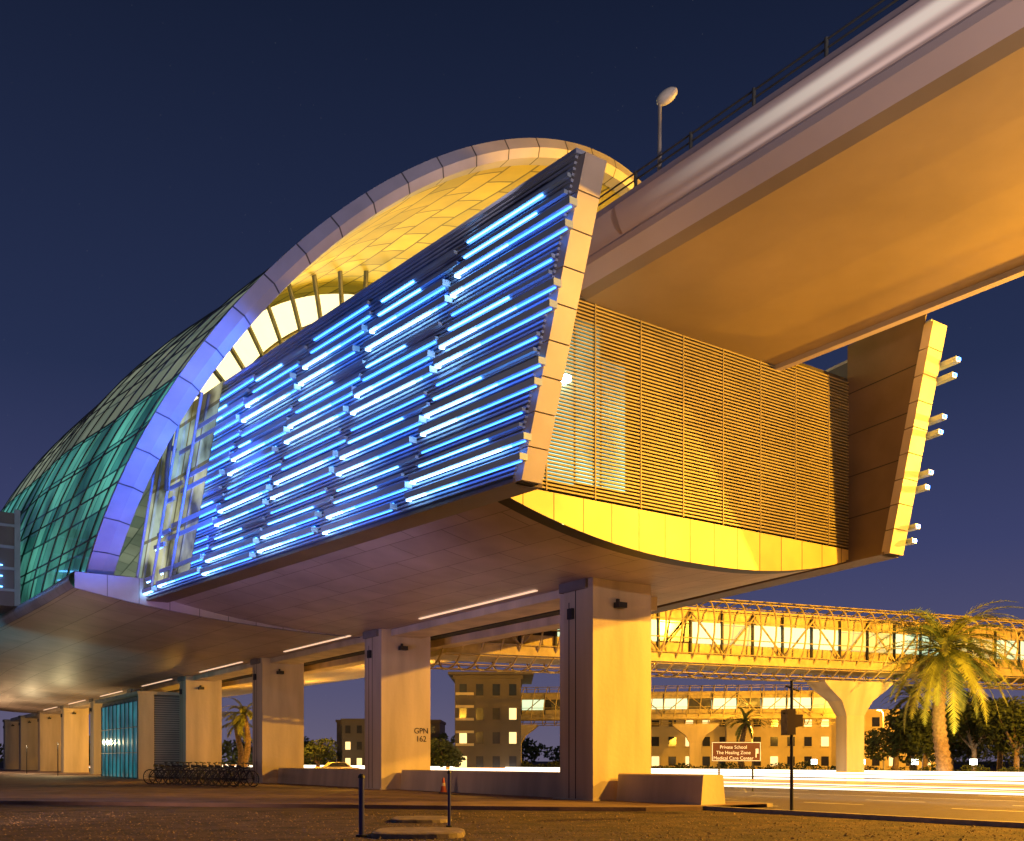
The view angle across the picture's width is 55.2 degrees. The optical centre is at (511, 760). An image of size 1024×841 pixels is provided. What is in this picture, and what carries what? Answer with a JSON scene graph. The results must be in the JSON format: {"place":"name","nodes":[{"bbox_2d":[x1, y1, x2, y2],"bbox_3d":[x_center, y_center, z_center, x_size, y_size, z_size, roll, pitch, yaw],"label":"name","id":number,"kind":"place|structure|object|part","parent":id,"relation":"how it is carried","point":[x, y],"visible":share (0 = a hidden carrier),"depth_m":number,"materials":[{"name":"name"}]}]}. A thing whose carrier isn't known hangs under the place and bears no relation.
{"place":"outdoors","nodes":[
{"label":"outdoors","id":0,"kind":"place"},
{"bbox_2d":[2,719,18,768],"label":"concrete pier","id":1,"kind":"structure","parent":0,"point":[10,744],"depth_m":161.58,"materials":[{"name":"beige concrete"}]},
{"bbox_2d":[0,768,760,811],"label":"pavement","id":2,"kind":"structure","parent":0,"point":[29,787],"depth_m":39.10,"materials":[{"name":"grey concrete"}]},
{"bbox_2d":[18,715,37,769],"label":"concrete pier","id":3,"kind":"structure","parent":2,"relation":"on","point":[28,732],"depth_m":147.78,"materials":[{"name":"beige concrete"}]},
{"bbox_2d":[26,743,57,775],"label":"bollards","id":4,"kind":"object","parent":2,"relation":"on","point":[57,759],"visible":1,"depth_m":95.49,"materials":[{"name":"metal"}]},
{"bbox_2d":[37,711,60,770],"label":"concrete pier","id":5,"kind":"structure","parent":2,"relation":"on","point":[49,732],"depth_m":133.94,"materials":[{"name":"beige concrete"}]},
{"bbox_2d":[60,706,88,772],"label":"concrete pier","id":6,"kind":"structure","parent":2,"relation":"on","point":[74,740],"depth_m":120.04,"materials":[{"name":"beige concrete"}]},
{"bbox_2d":[88,698,101,773],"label":"concrete pier","id":7,"kind":"structure","parent":2,"relation":"on","point":[95,738],"depth_m":105.64,"materials":[{"name":"beige concrete"}]},
{"bbox_2d":[126,689,138,692],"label":"concrete pier","id":8,"kind":"structure","parent":2,"relation":"on","point":[130,690],"depth_m":91.68,"materials":[{"name":"grey concrete"}]},
{"bbox_2d":[95,691,179,778],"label":"lift lobby","id":9,"kind":"object","parent":2,"relation":"on","point":[140,733],"visible":0.56,"depth_m":79.34,"materials":[{"name":"glass"}]},
{"bbox_2d":[143,762,172,783],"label":"bicycle","id":10,"kind":"object","parent":2,"relation":"on","point":[155,765],"visible":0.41,"depth_m":61.81,"materials":[{"name":"metal"}]},
{"bbox_2d":[149,762,180,783],"bbox_3d":[-21.733,0.798,61.437,2.015,1.407,0.662,0,1,-30],"label":"bicycle","id":11,"kind":"object","parent":2,"relation":"on","point":[160,765],"visible":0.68,"depth_m":61.25,"materials":[{"name":"metal"}]},
{"bbox_2d":[155,762,185,783],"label":"bicycle","id":12,"kind":"object","parent":2,"relation":"on","point":[166,765],"visible":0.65,"depth_m":60.87,"materials":[{"name":"metal"}]},
{"bbox_2d":[163,762,190,783],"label":"bicycle","id":13,"kind":"object","parent":2,"relation":"on","point":[173,765],"visible":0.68,"depth_m":60.43,"materials":[{"name":"metal"}]},
{"bbox_2d":[169,762,196,784],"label":"bicycle","id":14,"kind":"object","parent":2,"relation":"on","point":[179,766],"visible":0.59,"depth_m":59.84,"materials":[{"name":"metal"}]},
{"bbox_2d":[173,762,199,784],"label":"bicycle","id":15,"kind":"object","parent":2,"relation":"on","point":[186,766],"visible":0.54,"depth_m":59.31,"materials":[{"name":"metal"}]},
{"bbox_2d":[181,762,210,784],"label":"bicycle","id":16,"kind":"object","parent":2,"relation":"on","point":[193,766],"visible":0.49,"depth_m":58.81,"materials":[{"name":"metal"}]},
{"bbox_2d":[177,676,221,776],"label":"concrete pier","id":17,"kind":"structure","parent":2,"relation":"on","point":[200,721],"depth_m":78.31,"materials":[{"name":"beige concrete"}]},
{"bbox_2d":[185,762,218,784],"bbox_3d":[-18.380,0.798,58.158,2.015,1.407,0.662,0,-1,-2],"label":"bicycle","id":18,"kind":"object","parent":2,"relation":"on","point":[198,766],"visible":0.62,"depth_m":58.13,"materials":[{"name":"metal"}]},
{"bbox_2d":[191,762,224,785],"bbox_3d":[-17.858,0.802,57.664,2.015,1.407,0.662,0,-6,-31],"label":"bicycle","id":19,"kind":"object","parent":2,"relation":"on","point":[204,766],"visible":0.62,"depth_m":57.47,"materials":[{"name":"metal"}]},
{"bbox_2d":[199,762,230,785],"bbox_3d":[-17.267,0.799,57.012,2.014,1.407,0.662,0,3,11],"label":"bicycle","id":20,"kind":"object","parent":2,"relation":"on","point":[211,766],"visible":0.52,"depth_m":57.03,"materials":[{"name":"metal"}]},
{"bbox_2d":[205,762,238,785],"bbox_3d":[-16.700,0.802,56.424,2.014,1.407,0.662,0,6,0],"label":"bicycle","id":21,"kind":"object","parent":2,"relation":"on","point":[218,766],"visible":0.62,"depth_m":56.40,"materials":[{"name":"metal"}]},
{"bbox_2d":[211,762,246,785],"bbox_3d":[-16.149,0.802,56.017,2.014,1.407,0.662,0,-6,-7],"label":"bicycle","id":22,"kind":"object","parent":2,"relation":"on","point":[225,766],"visible":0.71,"depth_m":55.97,"materials":[{"name":"metal"}]},
{"bbox_2d":[218,762,253,786],"bbox_3d":[-15.611,0.802,55.461,2.015,1.407,0.662,0,-6,-27],"label":"bicycle","id":23,"kind":"object","parent":2,"relation":"on","point":[232,766],"visible":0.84,"depth_m":55.38,"materials":[{"name":"metal"}]},
{"bbox_2d":[227,762,258,786],"bbox_3d":[-15.040,0.802,54.780,2.015,1.407,0.662,0,6,16],"label":"bicycle","id":24,"kind":"object","parent":2,"relation":"on","point":[243,778],"visible":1,"depth_m":54.77,"materials":[{"name":"metal"}]},
{"bbox_2d":[249,658,303,782],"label":"concrete pier","id":25,"kind":"structure","parent":2,"relation":"on","point":[277,716],"depth_m":64.37,"materials":[{"name":"beige concrete"}]},
{"bbox_2d":[363,629,429,789],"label":"concrete pier","id":26,"kind":"structure","parent":2,"relation":"on","point":[397,691],"depth_m":50.44,"materials":[{"name":"beige concrete"}]},
{"bbox_2d":[414,728,427,741],"bbox_3d":[-4.730,-1.333,51.000,0.800,0.714,0.006,0,0,-35],"label":"pier number stencil","id":27,"kind":"object","parent":26,"relation":"attached to","point":[423,729],"visible":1,"depth_m":51.01},
{"bbox_2d":[0,138,960,721],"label":"metro station","id":28,"kind":"object","parent":26,"relation":"on","point":[438,402],"visible":0.93,"depth_m":36.04,"materials":[{"name":"metal"}]},
{"bbox_2d":[0,509,19,615],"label":"station stair pod","id":29,"kind":"object","parent":28,"relation":"on","point":[9,561],"visible":0.94,"depth_m":54.58,"materials":[{"name":"metal"}]},
{"bbox_2d":[547,328,624,490],"bbox_3d":[2.018,-11.050,30.384,3.900,5.100,0.030,0,0,-35],"label":"front screen lit window","id":30,"kind":"structure","parent":28,"relation":"in","point":[576,328],"depth_m":30.58,"materials":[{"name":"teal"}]},
{"bbox_2d":[580,0,1023,370],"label":"metro viaduct","id":31,"kind":"object","parent":28,"relation":"on","point":[868,182],"visible":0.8,"depth_m":25.52,"materials":[{"name":"concrete"}]},
{"bbox_2d":[656,87,677,170],"bbox_3d":[4.268,-17.159,26.969,0.593,2.718,0.400,0,0,0],"label":"viaduct lamp post","id":32,"kind":"object","parent":31,"relation":"on","point":[666,96],"visible":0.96,"depth_m":26.92,"materials":[{"name":"metal"}]},
{"bbox_2d":[439,778,447,792],"bbox_3d":[-3.100,1.130,44.300,0.400,0.700,0.400,0,0,0],"label":"traffic cone","id":33,"kind":"object","parent":2,"relation":"on","point":[443,788],"visible":0.89,"depth_m":44.21,"materials":[{"name":"plastic"}]},
{"bbox_2d":[200,766,724,804],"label":"concrete barrier wall","id":34,"kind":"structure","parent":2,"relation":"on","point":[699,789],"depth_m":41.07,"materials":[{"name":"grey concrete"}]},
{"bbox_2d":[0,761,1023,840],"bbox_3d":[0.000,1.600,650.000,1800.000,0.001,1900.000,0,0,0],"label":"ground","id":35,"kind":"structure","parent":0,"point":[23,811],"depth_m":24.08,"materials":[{"name":"soil"}]},
{"bbox_2d":[341,719,364,765],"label":"block","id":36,"kind":"structure","parent":35,"relation":"on","point":[353,742],"depth_m":150.00,"materials":[{"name":"brown"}]},
{"bbox_2d":[345,725,361,765],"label":"windows","id":37,"kind":"structure","parent":36,"relation":"in","point":[347,727],"depth_m":149.94,"materials":[{"name":"yellow glass"}]},
{"bbox_2d":[356,774,366,836],"bbox_3d":[-3.150,0.940,20.500,0.240,1.320,0.228,0,0,0],"label":"blue bollard post","id":38,"kind":"object","parent":35,"relation":"on","point":[361,777],"visible":1,"depth_m":20.45,"materials":[{"name":"metal"}]},
{"bbox_2d":[335,720,445,765],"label":"villa","id":39,"kind":"object","parent":35,"relation":"on","point":[437,727],"visible":0.11,"depth_m":190.00,"materials":[{"name":"brown"}]},
{"bbox_2d":[341,726,434,762],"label":"windows","id":40,"kind":"structure","parent":39,"relation":"in","point":[432,728],"depth_m":189.95,"materials":[{"name":"brown glass"}]},
{"bbox_2d":[371,827,464,838],"bbox_3d":[-1.992,1.539,20.900,1.984,0.122,2.000,0,0,0],"label":"concrete utility cover","id":41,"kind":"object","parent":35,"relation":"on","point":[418,832],"visible":1,"depth_m":20.13,"materials":[{"name":"grey concrete"}]},
{"bbox_2d":[390,816,451,822],"bbox_3d":[-2.392,1.549,25.800,1.584,0.102,1.800,0,0,0],"label":"concrete utility cover","id":42,"kind":"object","parent":35,"relation":"on","point":[420,819],"visible":0.9,"depth_m":25.10,"materials":[{"name":"grey concrete"}]},
{"bbox_2d":[446,770,451,826],"bbox_3d":[-1.500,0.915,23.400,0.152,1.370,0.145,0,0,0],"label":"blue bollard post","id":43,"kind":"object","parent":35,"relation":"on","point":[449,798],"visible":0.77,"depth_m":23.37,"materials":[{"name":"metal"}]},
{"bbox_2d":[0,732,1023,769],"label":"distant trees","id":44,"kind":"object","parent":35,"relation":"on","point":[526,746],"visible":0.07,"depth_m":179.36,"materials":[{"name":"green plant"}]},
{"bbox_2d":[521,724,537,762],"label":"footbridge pier","id":45,"kind":"structure","parent":35,"relation":"on","point":[527,729],"depth_m":126.31,"materials":[{"name":"concrete"}]},
{"bbox_2d":[521,684,835,725],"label":"covered footbridge","id":46,"kind":"object","parent":45,"relation":"on","point":[808,704],"visible":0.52,"depth_m":122.22,"materials":[{"name":"metal"}]},
{"bbox_2d":[522,697,830,709],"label":"lit windows","id":47,"kind":"structure","parent":46,"relation":"in","point":[818,702],"depth_m":122.23,"materials":[{"name":"yellow"}]},
{"bbox_2d":[304,760,1023,771],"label":"median hedge","id":48,"kind":"object","parent":35,"relation":"on","point":[778,765],"visible":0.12,"depth_m":92.04,"materials":[{"name":"green plant"}]},
{"bbox_2d":[672,724,718,768],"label":"footbridge pier","id":49,"kind":"structure","parent":35,"relation":"on","point":[695,734],"depth_m":123.61,"materials":[{"name":"concrete"}]},
{"bbox_2d":[724,707,768,768],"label":"palm tree","id":50,"kind":"object","parent":35,"relation":"on","point":[744,726],"visible":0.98,"depth_m":103.75,"materials":[{"name":"green plant"}]},
{"bbox_2d":[781,681,802,809],"bbox_3d":[8.275,-0.375,28.900,0.564,3.950,0.700,0,0,0],"label":"street sign post","id":51,"kind":"object","parent":35,"relation":"on","point":[791,720],"visible":0.98,"depth_m":28.85,"materials":[{"name":"metal"}]},
{"bbox_2d":[651,713,936,770],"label":"apartment building","id":52,"kind":"structure","parent":35,"relation":"on","point":[680,751],"depth_m":138.00,"materials":[{"name":"beige concrete"}]},
{"bbox_2d":[651,727,928,766],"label":"sills","id":53,"kind":"structure","parent":52,"relation":"attached to","point":[770,746],"depth_m":137.80,"materials":[{"name":"beige concrete"}]},
{"bbox_2d":[652,717,930,765],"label":"windows","id":54,"kind":"structure","parent":52,"relation":"attached to","point":[773,742],"depth_m":137.95,"materials":[{"name":"brown"}]},
{"bbox_2d":[866,709,928,712],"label":"parapet","id":55,"kind":"structure","parent":52,"relation":"attached to","point":[875,711],"depth_m":137.80,"materials":[{"name":"beige concrete"}]},
{"bbox_2d":[725,714,865,768],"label":"stair tower","id":56,"kind":"structure","parent":35,"relation":"on","point":[730,734],"depth_m":137.00,"materials":[{"name":"beige concrete"}]},
{"bbox_2d":[876,709,884,770],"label":"street lamp","id":57,"kind":"object","parent":35,"relation":"on","point":[883,727],"visible":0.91,"depth_m":115.92,"materials":[{"name":"metal"}]},
{"bbox_2d":[811,759,976,764],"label":"ground flood lamps","id":58,"kind":"object","parent":35,"relation":"on","point":[973,761],"visible":0.55,"depth_m":82.90,"materials":[{"name":"grey"}]},
{"bbox_2d":[881,683,931,770],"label":"palm tree","id":59,"kind":"object","parent":35,"relation":"on","point":[900,703],"visible":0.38,"depth_m":91.98,"materials":[{"name":"green plant"}]},
{"bbox_2d":[894,704,968,770],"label":"broadleaf tree","id":60,"kind":"object","parent":35,"relation":"on","point":[925,758],"visible":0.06,"depth_m":81.73,"materials":[{"name":"green plant"}]},
{"bbox_2d":[906,701,986,769],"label":"broadleaf tree","id":61,"kind":"object","parent":35,"relation":"on","point":[960,747],"visible":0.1,"depth_m":85.20,"materials":[{"name":"green plant"}]},
{"bbox_2d":[945,690,1021,771],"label":"broadleaf tree","id":62,"kind":"object","parent":35,"relation":"on","point":[968,726],"visible":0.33,"depth_m":79.69,"materials":[{"name":"green plant"}]},
{"bbox_2d":[952,690,1023,771],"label":"broadleaf tree","id":63,"kind":"object","parent":35,"relation":"on","point":[1000,760],"visible":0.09,"depth_m":89.80,"materials":[{"name":"green plant"}]},
{"bbox_2d":[970,696,1023,771],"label":"broadleaf tree","id":64,"kind":"object","parent":35,"relation":"on","point":[1014,720],"visible":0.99,"depth_m":75.33,"materials":[{"name":"green plant"}]},
{"bbox_2d":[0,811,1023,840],"bbox_3d":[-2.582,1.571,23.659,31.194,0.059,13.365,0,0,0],"label":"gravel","id":65,"kind":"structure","parent":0,"point":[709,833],"depth_m":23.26,"materials":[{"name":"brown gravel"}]},
{"bbox_2d":[0,0,1023,760],"label":"sky","id":66,"kind":"structure","parent":0,"point":[158,157],"materials":[{"name":"blue"}]},
{"bbox_2d":[89,768,1023,827],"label":"road","id":67,"kind":"structure","parent":0,"point":[991,810],"depth_m":35.42,"materials":[{"name":"grey asphalt"}]},
{"bbox_2d":[222,697,251,766],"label":"palm tree","id":68,"kind":"object","parent":67,"relation":"on","point":[243,718],"visible":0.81,"depth_m":99.71,"materials":[{"name":"green plant"}]},
{"bbox_2d":[304,737,337,766],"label":"broadleaf tree","id":69,"kind":"object","parent":67,"relation":"on","point":[316,755],"visible":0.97,"depth_m":97.56,"materials":[{"name":"green plant"}]},
{"bbox_2d":[315,762,360,768],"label":"parked taxi","id":70,"kind":"object","parent":67,"relation":"on","point":[340,765],"visible":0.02,"depth_m":91.28,"materials":[{"name":"paint"}]},
{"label":"side windows","id":71,"kind":"part","parent":70,"relation":"part of","materials":[{"name":"glass"}]},
{"bbox_2d":[430,738,465,769],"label":"broadleaf tree","id":72,"kind":"object","parent":67,"relation":"on","point":[452,756],"visible":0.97,"depth_m":97.21,"materials":[{"name":"green plant"}]},
{"bbox_2d":[448,672,533,767],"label":"dark office block","id":73,"kind":"structure","parent":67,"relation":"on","point":[487,719],"depth_m":108.00,"materials":[{"name":"brown concrete"}]},
{"bbox_2d":[459,684,515,767],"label":"windows","id":74,"kind":"structure","parent":73,"relation":"in","point":[462,687],"depth_m":107.94,"materials":[{"name":"brown glass"}]},
{"bbox_2d":[89,764,1023,794],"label":"traffic light trails","id":75,"kind":"object","parent":67,"relation":"on","point":[1019,776],"visible":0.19,"depth_m":48.62,"materials":[{"name":"beige"}]},
{"bbox_2d":[712,742,760,791],"bbox_3d":[11.450,0.325,50.068,2.500,2.550,0.165,0,0,0],"label":"brown direction sign","id":76,"kind":"object","parent":67,"relation":"on","point":[736,751],"visible":1,"depth_m":50.00,"materials":[{"name":"metal"}]},
{"bbox_2d":[807,679,892,783],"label":"footbridge pier","id":77,"kind":"structure","parent":67,"relation":"on","point":[849,701],"depth_m":67.37,"materials":[{"name":"concrete"}]},
{"bbox_2d":[430,599,1023,689],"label":"covered footbridge","id":78,"kind":"object","parent":77,"relation":"on","point":[730,641],"visible":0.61,"depth_m":63.61,"materials":[{"name":"metal"}]},
{"bbox_2d":[527,619,1023,659],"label":"lit windows","id":79,"kind":"structure","parent":78,"relation":"in","point":[672,626],"depth_m":63.67,"materials":[{"name":"yellow"}]},
{"bbox_2d":[864,705,933,779],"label":"broadleaf tree","id":80,"kind":"object","parent":67,"relation":"on","point":[917,735],"visible":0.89,"depth_m":76.95,"materials":[{"name":"green plant"}]},
{"bbox_2d":[868,599,1023,783],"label":"palm tree","id":81,"kind":"object","parent":67,"relation":"on","point":[947,657],"visible":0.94,"depth_m":65.17,"materials":[{"name":"green plant"}]},
{"bbox_2d":[553,577,650,800],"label":"concrete pier","id":82,"kind":"structure","parent":0,"point":[605,682],"depth_m":36.55,"materials":[{"name":"beige concrete"}]}
]}

